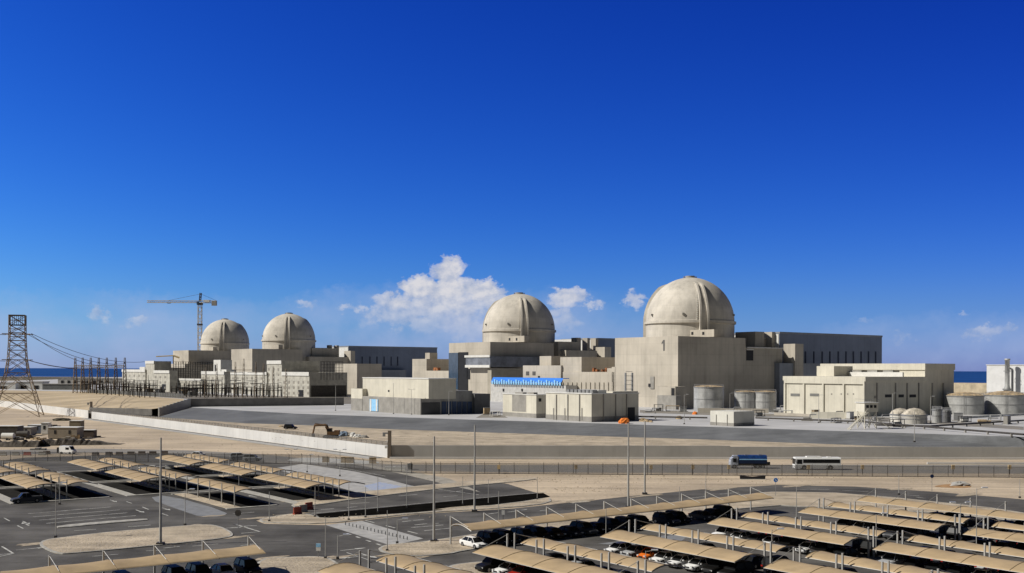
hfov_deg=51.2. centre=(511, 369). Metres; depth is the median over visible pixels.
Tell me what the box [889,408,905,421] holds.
storage tank
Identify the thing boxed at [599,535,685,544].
plaza asphalt patch
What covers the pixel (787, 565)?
carport
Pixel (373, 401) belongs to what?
striped door
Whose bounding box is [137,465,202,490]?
carport
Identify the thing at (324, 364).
scaffold
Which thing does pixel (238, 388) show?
busbar frame
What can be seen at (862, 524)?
parked car
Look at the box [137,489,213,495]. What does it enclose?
end kerb
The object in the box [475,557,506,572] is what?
parked car
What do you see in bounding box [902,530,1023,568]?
carport
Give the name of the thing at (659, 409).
yard equipment
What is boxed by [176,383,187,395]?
busbar frame
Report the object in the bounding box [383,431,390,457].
camera mast
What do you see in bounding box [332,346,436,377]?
turbine hall
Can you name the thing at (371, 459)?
site crate
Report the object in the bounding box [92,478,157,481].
end kerb
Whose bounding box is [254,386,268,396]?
busbar frame
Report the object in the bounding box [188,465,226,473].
parking bay
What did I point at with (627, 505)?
light mast
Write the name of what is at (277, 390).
busbar frame
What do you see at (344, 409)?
ground
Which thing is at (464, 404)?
shutter door
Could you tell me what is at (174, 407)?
stepped wall
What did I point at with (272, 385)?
slender gantry
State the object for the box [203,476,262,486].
parking bay
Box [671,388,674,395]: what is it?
door
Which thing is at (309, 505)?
road barrier
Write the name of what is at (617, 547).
parked car
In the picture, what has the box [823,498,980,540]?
carport
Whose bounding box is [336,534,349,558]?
lamp post
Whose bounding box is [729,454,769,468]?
tanker truck
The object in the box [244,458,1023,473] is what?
perimeter road
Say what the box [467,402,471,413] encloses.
shutter door
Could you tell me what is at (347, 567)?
carport
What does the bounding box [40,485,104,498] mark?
parking bay
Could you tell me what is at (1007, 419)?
yard equipment
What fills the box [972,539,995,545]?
parked car
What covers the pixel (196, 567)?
parked car
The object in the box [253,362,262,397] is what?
slender gantry
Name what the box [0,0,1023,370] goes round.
sky
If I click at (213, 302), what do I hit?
tower crane
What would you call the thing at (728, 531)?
parked car
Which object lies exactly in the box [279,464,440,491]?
pale lot strip
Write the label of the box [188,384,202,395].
busbar frame
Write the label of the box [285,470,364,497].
carport
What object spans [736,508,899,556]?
carport
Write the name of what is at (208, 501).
bay island
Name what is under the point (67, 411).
perimeter wall
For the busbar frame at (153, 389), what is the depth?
734.02 m
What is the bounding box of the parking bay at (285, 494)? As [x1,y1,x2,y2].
[250,488,314,499]
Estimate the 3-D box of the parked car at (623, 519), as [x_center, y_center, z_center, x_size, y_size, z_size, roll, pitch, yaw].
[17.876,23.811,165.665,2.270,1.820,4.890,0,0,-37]
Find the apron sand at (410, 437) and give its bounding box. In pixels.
[117,414,895,446]
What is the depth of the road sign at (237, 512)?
164.97 m
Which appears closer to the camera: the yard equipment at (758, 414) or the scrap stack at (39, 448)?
the scrap stack at (39, 448)
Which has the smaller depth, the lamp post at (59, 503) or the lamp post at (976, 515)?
the lamp post at (976, 515)
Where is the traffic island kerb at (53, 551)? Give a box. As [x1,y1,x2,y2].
[39,525,232,553]
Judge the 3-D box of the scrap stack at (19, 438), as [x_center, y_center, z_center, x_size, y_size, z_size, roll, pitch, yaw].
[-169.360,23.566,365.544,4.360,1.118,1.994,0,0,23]
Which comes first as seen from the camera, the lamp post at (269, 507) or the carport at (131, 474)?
the lamp post at (269, 507)
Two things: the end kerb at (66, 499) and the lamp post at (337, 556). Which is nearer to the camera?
the lamp post at (337, 556)
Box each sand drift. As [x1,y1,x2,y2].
[16,542,39,545]
[223,535,246,538]
[243,516,271,518]
[255,555,289,559]
[327,554,358,558]
[435,505,486,509]
[553,499,592,503]
[629,494,659,497]
[706,487,736,490]
[784,484,815,486]
[887,488,911,489]
[957,493,981,495]
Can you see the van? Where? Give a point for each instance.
(66, 449)
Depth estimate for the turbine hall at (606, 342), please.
735.00 m
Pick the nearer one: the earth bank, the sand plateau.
the earth bank
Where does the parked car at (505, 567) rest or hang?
on the asphalt lot
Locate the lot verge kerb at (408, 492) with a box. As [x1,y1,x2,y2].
[291,478,535,506]
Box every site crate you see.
[322,456,329,461]
[341,457,346,462]
[347,457,353,462]
[369,457,376,463]
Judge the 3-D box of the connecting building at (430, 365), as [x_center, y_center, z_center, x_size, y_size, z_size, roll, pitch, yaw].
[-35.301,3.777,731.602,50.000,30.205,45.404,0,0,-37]
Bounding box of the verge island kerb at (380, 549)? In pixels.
[379,492,1023,555]
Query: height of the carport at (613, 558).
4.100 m
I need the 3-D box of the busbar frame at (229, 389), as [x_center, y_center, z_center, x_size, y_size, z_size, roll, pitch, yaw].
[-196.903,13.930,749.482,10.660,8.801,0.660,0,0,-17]
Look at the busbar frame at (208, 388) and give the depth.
704.21 m
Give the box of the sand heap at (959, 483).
[950,481,970,485]
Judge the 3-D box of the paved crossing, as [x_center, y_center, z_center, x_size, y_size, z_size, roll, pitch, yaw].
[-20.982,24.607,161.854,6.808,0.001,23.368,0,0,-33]
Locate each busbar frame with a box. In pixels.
[81,378,93,390]
[82,380,94,392]
[96,383,106,393]
[107,385,118,394]
[118,381,133,395]
[121,379,134,390]
[129,385,142,396]
[139,384,155,397]
[145,380,157,391]
[146,385,162,395]
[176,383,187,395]
[179,387,189,396]
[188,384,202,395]
[191,382,204,396]
[204,383,216,396]
[218,387,228,396]
[224,383,238,395]
[231,383,241,396]
[253,384,263,395]
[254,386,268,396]
[266,383,278,395]
[269,386,281,396]
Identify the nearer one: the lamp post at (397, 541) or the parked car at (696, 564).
the parked car at (696, 564)
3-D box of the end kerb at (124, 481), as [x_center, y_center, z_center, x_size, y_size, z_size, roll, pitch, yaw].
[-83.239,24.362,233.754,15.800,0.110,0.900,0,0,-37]
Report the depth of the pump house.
364.79 m
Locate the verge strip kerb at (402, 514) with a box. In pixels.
[260,498,550,523]
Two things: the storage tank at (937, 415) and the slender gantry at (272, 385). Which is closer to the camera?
the storage tank at (937, 415)
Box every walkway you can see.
[0,494,20,503]
[58,472,136,495]
[138,467,297,503]
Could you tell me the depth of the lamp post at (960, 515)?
152.58 m
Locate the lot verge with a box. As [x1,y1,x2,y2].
[294,478,534,505]
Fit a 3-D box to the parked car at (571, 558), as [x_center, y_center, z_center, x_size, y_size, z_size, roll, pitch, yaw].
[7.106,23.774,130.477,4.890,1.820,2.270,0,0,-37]
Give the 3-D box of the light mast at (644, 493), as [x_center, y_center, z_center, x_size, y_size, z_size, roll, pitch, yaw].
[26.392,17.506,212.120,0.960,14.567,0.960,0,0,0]
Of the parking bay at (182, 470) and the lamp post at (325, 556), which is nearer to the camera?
the lamp post at (325, 556)
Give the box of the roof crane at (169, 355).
[156,355,179,361]
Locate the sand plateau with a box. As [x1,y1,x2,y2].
[0,390,183,409]
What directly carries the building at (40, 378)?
on the ground at (1003, 485)
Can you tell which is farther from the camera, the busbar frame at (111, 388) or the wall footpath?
the busbar frame at (111, 388)
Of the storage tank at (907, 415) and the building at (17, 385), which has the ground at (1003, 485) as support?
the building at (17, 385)
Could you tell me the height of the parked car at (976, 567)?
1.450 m
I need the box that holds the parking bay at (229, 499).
[193,492,268,506]
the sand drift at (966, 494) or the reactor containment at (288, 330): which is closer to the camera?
the sand drift at (966, 494)
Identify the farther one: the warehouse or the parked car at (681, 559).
the warehouse
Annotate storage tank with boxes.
[693,384,723,411]
[734,389,757,408]
[754,389,776,411]
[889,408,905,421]
[901,408,927,423]
[931,406,942,422]
[942,407,951,421]
[945,392,984,414]
[984,391,1023,413]
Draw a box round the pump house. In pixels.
[710,408,753,425]
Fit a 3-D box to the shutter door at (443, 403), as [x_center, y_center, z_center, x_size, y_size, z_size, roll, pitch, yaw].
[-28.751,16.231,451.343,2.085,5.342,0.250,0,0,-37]
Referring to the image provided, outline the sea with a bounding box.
[0,368,986,382]
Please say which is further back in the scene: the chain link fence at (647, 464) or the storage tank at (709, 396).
the storage tank at (709, 396)
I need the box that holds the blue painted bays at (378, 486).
[365,482,400,489]
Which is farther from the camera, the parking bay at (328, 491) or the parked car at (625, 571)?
the parking bay at (328, 491)
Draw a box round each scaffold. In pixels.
[173,362,190,382]
[192,362,212,378]
[320,361,342,379]
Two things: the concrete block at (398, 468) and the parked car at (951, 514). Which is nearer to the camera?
the parked car at (951, 514)
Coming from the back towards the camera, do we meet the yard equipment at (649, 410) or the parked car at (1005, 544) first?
the yard equipment at (649, 410)
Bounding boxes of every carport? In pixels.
[0,462,21,475]
[0,470,58,495]
[0,536,265,572]
[3,460,56,475]
[35,470,97,497]
[67,456,122,478]
[97,456,153,478]
[105,465,169,491]
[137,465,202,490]
[156,452,213,473]
[182,452,239,472]
[186,476,263,506]
[200,460,266,484]
[229,462,296,484]
[254,470,332,498]
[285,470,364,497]
[317,550,415,572]
[368,549,472,572]
[450,487,773,543]
[472,534,638,572]
[514,533,684,572]
[600,520,765,572]
[634,519,802,572]
[707,508,869,557]
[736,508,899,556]
[764,547,932,572]
[798,498,955,539]
[799,546,950,572]
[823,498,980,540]
[856,488,1023,520]
[873,531,1023,572]
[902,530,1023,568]
[963,518,1023,542]
[987,517,1023,538]
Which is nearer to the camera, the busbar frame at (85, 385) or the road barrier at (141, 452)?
the road barrier at (141, 452)
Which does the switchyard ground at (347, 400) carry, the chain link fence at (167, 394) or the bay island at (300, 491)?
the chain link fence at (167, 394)
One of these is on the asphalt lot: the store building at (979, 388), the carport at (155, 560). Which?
the carport at (155, 560)
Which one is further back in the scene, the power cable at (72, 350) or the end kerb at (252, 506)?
the power cable at (72, 350)
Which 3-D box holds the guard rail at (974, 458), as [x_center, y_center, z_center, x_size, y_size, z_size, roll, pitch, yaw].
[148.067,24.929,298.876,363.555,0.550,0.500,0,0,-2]
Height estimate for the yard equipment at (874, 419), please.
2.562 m
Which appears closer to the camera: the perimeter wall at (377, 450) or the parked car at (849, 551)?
the parked car at (849, 551)
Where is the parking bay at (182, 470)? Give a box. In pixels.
[162,467,209,474]
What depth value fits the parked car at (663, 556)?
135.73 m
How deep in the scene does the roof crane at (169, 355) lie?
1064.48 m
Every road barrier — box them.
[38,451,45,454]
[127,451,134,454]
[138,451,145,454]
[149,451,156,454]
[293,507,301,514]
[299,504,307,511]
[305,502,313,509]
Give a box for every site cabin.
[0,425,23,436]
[24,426,36,434]
[27,424,51,432]
[41,422,51,433]
[47,426,83,438]
[69,420,84,425]
[83,429,97,437]
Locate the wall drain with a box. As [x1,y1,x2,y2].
[86,418,383,457]
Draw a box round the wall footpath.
[79,418,368,458]
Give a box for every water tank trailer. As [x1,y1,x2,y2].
[1,433,15,439]
[16,431,29,436]
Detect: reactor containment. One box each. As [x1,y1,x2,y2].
[200,318,249,350]
[261,312,315,360]
[482,292,555,342]
[643,276,735,337]
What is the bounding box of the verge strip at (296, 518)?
[262,498,548,522]
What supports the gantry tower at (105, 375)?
on the switchyard ground at (347, 400)
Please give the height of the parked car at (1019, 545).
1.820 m
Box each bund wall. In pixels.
[698,408,768,412]
[774,413,808,415]
[811,412,845,418]
[963,413,1023,417]
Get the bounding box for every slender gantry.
[204,368,206,396]
[215,364,217,397]
[234,367,243,397]
[242,359,244,397]
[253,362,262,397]
[262,367,264,397]
[272,371,274,397]
[284,369,287,397]
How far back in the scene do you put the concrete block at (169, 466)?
262.86 m
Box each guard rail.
[389,457,1023,459]
[927,462,1023,464]
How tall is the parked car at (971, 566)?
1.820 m
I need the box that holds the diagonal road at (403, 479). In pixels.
[328,464,478,495]
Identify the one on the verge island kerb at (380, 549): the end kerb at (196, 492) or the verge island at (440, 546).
the verge island at (440, 546)
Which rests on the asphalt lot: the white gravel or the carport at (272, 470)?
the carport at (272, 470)
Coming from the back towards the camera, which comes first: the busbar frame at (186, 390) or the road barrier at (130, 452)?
the busbar frame at (186, 390)
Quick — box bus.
[791,456,840,469]
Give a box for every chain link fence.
[0,451,301,463]
[87,389,182,397]
[302,454,411,472]
[440,462,1023,477]
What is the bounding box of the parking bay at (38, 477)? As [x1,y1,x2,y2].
[30,474,56,483]
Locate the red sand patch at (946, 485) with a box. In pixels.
[935,484,970,487]
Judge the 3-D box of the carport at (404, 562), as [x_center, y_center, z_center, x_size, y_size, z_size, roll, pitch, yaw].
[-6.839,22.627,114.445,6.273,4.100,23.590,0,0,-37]
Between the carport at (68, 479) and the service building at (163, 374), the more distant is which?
the service building at (163, 374)
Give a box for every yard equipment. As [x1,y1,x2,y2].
[482,408,491,414]
[489,411,499,416]
[643,408,658,412]
[654,404,662,410]
[678,407,687,411]
[752,410,764,416]
[772,405,783,412]
[801,414,815,420]
[830,418,841,422]
[845,411,853,418]
[871,414,888,420]
[889,419,904,426]
[952,413,962,420]
[958,416,971,421]
[977,417,997,423]
[989,414,1001,420]
[1002,415,1011,424]
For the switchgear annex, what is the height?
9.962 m
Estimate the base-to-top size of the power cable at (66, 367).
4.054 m
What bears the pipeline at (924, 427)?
on the ground at (344, 409)
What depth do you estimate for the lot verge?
214.25 m
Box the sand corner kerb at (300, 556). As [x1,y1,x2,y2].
[257,556,337,563]
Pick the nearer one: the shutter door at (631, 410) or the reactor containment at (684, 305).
the shutter door at (631, 410)
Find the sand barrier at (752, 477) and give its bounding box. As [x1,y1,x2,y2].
[740,475,765,479]
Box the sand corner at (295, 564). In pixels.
[259,557,334,572]
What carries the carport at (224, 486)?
on the asphalt lot
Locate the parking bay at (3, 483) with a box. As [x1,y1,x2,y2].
[0,479,17,486]
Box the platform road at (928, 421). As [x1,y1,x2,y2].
[640,410,1023,429]
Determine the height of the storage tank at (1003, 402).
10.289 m
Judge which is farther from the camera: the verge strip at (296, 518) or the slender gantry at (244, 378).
the slender gantry at (244, 378)
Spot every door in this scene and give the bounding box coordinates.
[298,390,303,396]
[371,399,377,410]
[442,402,445,413]
[447,402,450,413]
[452,402,456,413]
[457,402,461,413]
[462,402,466,413]
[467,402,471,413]
[628,407,634,420]
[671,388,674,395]
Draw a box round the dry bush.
[52,418,70,420]
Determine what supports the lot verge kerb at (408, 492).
on the asphalt lot
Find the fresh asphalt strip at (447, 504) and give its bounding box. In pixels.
[317,493,549,517]
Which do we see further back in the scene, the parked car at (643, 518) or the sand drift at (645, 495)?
the sand drift at (645, 495)
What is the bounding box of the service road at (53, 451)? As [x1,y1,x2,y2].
[0,449,294,458]
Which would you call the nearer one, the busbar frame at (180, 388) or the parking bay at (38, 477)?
the parking bay at (38, 477)
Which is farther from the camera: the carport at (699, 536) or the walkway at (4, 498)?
the walkway at (4, 498)
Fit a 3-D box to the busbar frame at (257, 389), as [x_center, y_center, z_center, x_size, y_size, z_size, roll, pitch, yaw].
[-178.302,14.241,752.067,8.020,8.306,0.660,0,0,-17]
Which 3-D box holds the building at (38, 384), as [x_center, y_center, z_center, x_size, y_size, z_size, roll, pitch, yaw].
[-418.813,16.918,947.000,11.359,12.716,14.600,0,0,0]
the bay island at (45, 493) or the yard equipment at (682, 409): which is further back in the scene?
the yard equipment at (682, 409)
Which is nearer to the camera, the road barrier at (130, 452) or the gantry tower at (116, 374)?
the road barrier at (130, 452)
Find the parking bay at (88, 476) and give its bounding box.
[64,471,118,480]
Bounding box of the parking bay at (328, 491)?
[290,486,350,495]
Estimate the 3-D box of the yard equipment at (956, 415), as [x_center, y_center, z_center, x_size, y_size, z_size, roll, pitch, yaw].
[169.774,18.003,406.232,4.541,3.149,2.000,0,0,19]
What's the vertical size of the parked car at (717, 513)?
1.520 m
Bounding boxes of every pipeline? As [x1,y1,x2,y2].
[639,416,706,419]
[755,417,1023,436]
[875,419,1023,427]
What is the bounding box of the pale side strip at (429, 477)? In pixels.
[360,464,478,491]
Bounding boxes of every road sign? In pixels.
[235,510,240,515]
[316,543,320,556]
[773,478,777,494]
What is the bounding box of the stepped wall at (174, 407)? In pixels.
[158,398,190,416]
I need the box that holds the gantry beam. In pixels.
[74,365,123,367]
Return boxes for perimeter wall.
[0,400,88,417]
[92,409,387,457]
[387,445,1023,457]
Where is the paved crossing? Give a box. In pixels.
[327,521,422,543]
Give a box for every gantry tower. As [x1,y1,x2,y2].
[72,358,77,392]
[80,358,84,392]
[88,358,92,392]
[96,358,100,389]
[104,358,108,389]
[113,358,117,390]
[122,358,126,390]
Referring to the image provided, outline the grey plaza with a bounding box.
[152,496,226,516]
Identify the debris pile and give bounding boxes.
[339,431,347,435]
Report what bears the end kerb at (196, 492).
on the asphalt lot
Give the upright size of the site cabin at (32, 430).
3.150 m
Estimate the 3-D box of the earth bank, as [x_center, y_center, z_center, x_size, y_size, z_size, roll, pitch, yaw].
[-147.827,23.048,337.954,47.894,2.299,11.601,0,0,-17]
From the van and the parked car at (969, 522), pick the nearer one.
the parked car at (969, 522)
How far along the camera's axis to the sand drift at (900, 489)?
221.94 m
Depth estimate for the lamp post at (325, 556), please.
138.47 m
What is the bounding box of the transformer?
[156,386,164,392]
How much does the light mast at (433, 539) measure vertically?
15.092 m
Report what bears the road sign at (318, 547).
on the asphalt lot
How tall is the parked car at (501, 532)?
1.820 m
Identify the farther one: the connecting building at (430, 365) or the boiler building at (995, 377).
the connecting building at (430, 365)
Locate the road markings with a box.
[0,467,918,559]
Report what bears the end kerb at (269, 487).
on the asphalt lot
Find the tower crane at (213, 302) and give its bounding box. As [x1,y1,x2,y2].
[147,293,216,349]
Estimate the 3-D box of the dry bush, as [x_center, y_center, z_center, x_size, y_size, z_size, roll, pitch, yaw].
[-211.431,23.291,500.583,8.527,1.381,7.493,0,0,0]
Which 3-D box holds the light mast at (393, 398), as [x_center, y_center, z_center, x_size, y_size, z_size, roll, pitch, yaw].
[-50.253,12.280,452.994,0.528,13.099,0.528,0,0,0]
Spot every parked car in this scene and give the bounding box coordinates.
[10,492,42,503]
[112,570,130,572]
[161,564,187,572]
[185,561,211,572]
[209,563,236,572]
[230,452,243,459]
[233,556,261,572]
[243,454,261,460]
[283,424,297,428]
[459,535,487,548]
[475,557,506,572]
[476,530,505,544]
[492,528,519,544]
[492,562,519,572]
[508,565,531,572]
[510,527,536,540]
[524,525,551,538]
[528,568,552,572]
[540,552,563,557]
[544,526,565,538]
[556,556,579,560]
[559,525,583,537]
[570,520,597,535]
[572,559,596,565]
[590,521,610,533]
[597,517,625,530]
[604,542,631,553]
[613,569,631,572]
[615,515,641,529]
[620,544,647,556]
[627,514,652,526]
[637,547,665,559]
[649,550,677,562]
[652,511,680,525]
[665,510,691,523]
[665,553,695,568]
[683,557,710,571]
[688,510,715,520]
[693,542,715,556]
[701,559,727,572]
[704,508,726,518]
[711,526,740,535]
[713,504,739,517]
[717,560,754,572]
[730,530,751,538]
[742,555,762,568]
[747,533,768,540]
[758,524,779,535]
[761,555,788,572]
[763,535,781,543]
[776,536,805,550]
[795,541,817,553]
[810,542,841,552]
[833,547,859,557]
[837,519,855,532]
[838,567,857,572]
[842,536,864,550]
[852,521,874,534]
[860,539,887,553]
[870,523,892,537]
[878,552,910,564]
[883,526,908,539]
[901,528,929,542]
[902,557,928,567]
[922,532,947,543]
[924,512,943,522]
[924,561,949,571]
[929,526,949,535]
[931,549,955,564]
[939,512,963,523]
[946,526,972,539]
[946,564,974,572]
[952,553,975,567]
[956,516,978,526]
[971,568,997,572]
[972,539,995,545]
[974,566,997,570]
[977,517,997,527]
[992,541,1015,547]
[993,520,1013,530]
[999,570,1016,572]
[1009,520,1023,533]
[1014,542,1023,549]
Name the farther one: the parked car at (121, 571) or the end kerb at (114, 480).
the end kerb at (114, 480)
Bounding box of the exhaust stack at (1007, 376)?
[1002,359,1013,390]
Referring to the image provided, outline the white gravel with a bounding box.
[288,458,378,463]
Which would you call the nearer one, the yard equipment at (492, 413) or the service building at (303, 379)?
the yard equipment at (492, 413)
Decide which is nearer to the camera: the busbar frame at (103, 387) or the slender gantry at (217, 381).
the slender gantry at (217, 381)
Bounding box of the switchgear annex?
[502,392,545,417]
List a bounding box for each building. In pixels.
[0,377,72,379]
[0,382,20,388]
[21,382,29,388]
[30,381,49,388]
[42,383,87,389]
[58,378,121,383]
[122,361,177,391]
[171,347,230,377]
[177,360,381,396]
[231,345,354,371]
[412,353,448,377]
[449,336,610,399]
[491,356,614,401]
[545,371,638,421]
[612,329,820,409]
[783,363,954,415]
[954,383,986,394]
[987,365,1023,392]
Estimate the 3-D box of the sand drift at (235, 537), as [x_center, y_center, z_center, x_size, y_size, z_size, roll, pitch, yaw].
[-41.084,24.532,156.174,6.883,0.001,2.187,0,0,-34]
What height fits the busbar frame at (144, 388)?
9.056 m
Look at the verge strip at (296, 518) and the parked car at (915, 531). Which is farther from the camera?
the verge strip at (296, 518)
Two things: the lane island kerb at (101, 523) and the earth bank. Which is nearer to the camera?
the lane island kerb at (101, 523)
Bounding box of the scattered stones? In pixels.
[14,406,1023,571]
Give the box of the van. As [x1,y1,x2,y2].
[59,446,76,453]
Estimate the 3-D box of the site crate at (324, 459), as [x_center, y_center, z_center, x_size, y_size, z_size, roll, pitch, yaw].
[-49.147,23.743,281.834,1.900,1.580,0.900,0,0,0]
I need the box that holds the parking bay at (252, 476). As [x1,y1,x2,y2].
[235,474,282,484]
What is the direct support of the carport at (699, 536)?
on the asphalt lot
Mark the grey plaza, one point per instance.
(191, 507)
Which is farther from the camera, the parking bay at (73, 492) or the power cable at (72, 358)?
the power cable at (72, 358)
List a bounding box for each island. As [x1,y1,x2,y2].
[25,487,70,499]
[43,525,229,552]
[59,519,143,526]
[87,470,127,479]
[126,480,180,491]
[174,466,221,473]
[175,493,238,507]
[219,475,275,485]
[273,486,328,496]
[382,492,1021,554]
[452,562,491,572]
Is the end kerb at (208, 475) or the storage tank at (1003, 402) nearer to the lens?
the end kerb at (208, 475)
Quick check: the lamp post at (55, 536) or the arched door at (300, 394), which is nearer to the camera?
the lamp post at (55, 536)
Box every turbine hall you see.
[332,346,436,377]
[561,338,614,356]
[734,332,882,363]
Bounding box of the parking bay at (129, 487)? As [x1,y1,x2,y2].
[102,482,163,493]
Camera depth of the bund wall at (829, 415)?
421.53 m
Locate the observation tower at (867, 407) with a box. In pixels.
[848,399,891,429]
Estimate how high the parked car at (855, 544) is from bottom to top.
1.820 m
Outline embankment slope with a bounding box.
[160,407,1023,446]
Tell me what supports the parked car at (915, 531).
on the asphalt lot
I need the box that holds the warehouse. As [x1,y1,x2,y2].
[351,377,489,414]
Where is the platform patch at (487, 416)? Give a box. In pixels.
[476,414,507,417]
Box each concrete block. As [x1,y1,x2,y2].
[165,465,173,468]
[392,467,405,469]
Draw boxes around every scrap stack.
[11,436,23,439]
[30,447,46,449]
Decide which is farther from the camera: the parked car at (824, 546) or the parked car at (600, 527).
the parked car at (600, 527)
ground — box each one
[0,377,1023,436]
[0,407,1023,524]
[127,390,350,403]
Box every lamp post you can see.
[54,482,66,537]
[58,477,60,504]
[268,492,270,520]
[324,518,326,557]
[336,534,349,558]
[364,487,366,516]
[386,510,388,550]
[396,518,407,542]
[796,487,797,518]
[875,513,887,556]
[913,411,915,441]
[950,502,971,539]
[975,487,987,552]
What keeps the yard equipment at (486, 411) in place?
on the platform patch at (487, 416)
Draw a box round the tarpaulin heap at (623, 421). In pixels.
[618,418,629,423]
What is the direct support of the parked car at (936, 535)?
on the asphalt lot
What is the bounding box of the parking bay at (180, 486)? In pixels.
[143,480,208,490]
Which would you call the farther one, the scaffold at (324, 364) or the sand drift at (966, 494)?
the scaffold at (324, 364)
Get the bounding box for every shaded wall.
[89,407,151,414]
[191,397,343,406]
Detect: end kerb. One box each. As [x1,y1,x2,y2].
[0,484,70,488]
[20,496,108,502]
[62,469,111,471]
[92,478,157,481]
[95,478,164,482]
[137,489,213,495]
[172,490,217,494]
[188,473,230,476]
[225,504,276,508]
[250,485,284,487]
[253,486,289,488]
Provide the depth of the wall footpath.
356.48 m
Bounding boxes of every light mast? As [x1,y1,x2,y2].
[156,438,164,543]
[393,383,393,413]
[430,436,437,540]
[472,425,476,511]
[625,423,629,506]
[642,421,646,494]
[930,396,932,423]
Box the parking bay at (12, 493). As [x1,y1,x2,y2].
[0,488,54,500]
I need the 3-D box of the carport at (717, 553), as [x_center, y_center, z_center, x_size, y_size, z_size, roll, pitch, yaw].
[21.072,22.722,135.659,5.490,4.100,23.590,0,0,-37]
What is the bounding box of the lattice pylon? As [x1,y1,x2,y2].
[0,314,43,416]
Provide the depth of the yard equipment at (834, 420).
386.63 m
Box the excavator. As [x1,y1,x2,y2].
[312,423,339,437]
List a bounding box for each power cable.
[28,334,107,363]
[31,333,120,361]
[31,361,98,368]
[32,335,115,365]
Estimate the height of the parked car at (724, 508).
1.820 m
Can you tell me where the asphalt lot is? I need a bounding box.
[0,453,1023,572]
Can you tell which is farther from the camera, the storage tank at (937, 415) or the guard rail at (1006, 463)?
the storage tank at (937, 415)
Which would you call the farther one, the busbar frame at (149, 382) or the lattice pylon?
the busbar frame at (149, 382)
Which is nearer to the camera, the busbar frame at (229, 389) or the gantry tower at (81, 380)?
the busbar frame at (229, 389)
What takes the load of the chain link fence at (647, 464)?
on the ground at (1003, 485)
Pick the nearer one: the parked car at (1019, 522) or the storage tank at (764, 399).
the parked car at (1019, 522)
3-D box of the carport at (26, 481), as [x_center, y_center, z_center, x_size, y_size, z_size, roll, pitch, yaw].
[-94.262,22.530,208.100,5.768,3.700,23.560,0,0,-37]
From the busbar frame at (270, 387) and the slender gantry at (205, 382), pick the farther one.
the busbar frame at (270, 387)
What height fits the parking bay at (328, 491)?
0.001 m
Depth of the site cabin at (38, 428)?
399.79 m
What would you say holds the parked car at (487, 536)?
on the asphalt lot
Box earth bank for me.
[0,438,125,446]
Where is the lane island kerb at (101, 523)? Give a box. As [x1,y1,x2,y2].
[57,519,147,527]
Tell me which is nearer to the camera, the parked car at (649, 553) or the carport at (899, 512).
the parked car at (649, 553)
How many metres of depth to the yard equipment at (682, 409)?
483.79 m
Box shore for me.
[0,377,106,380]

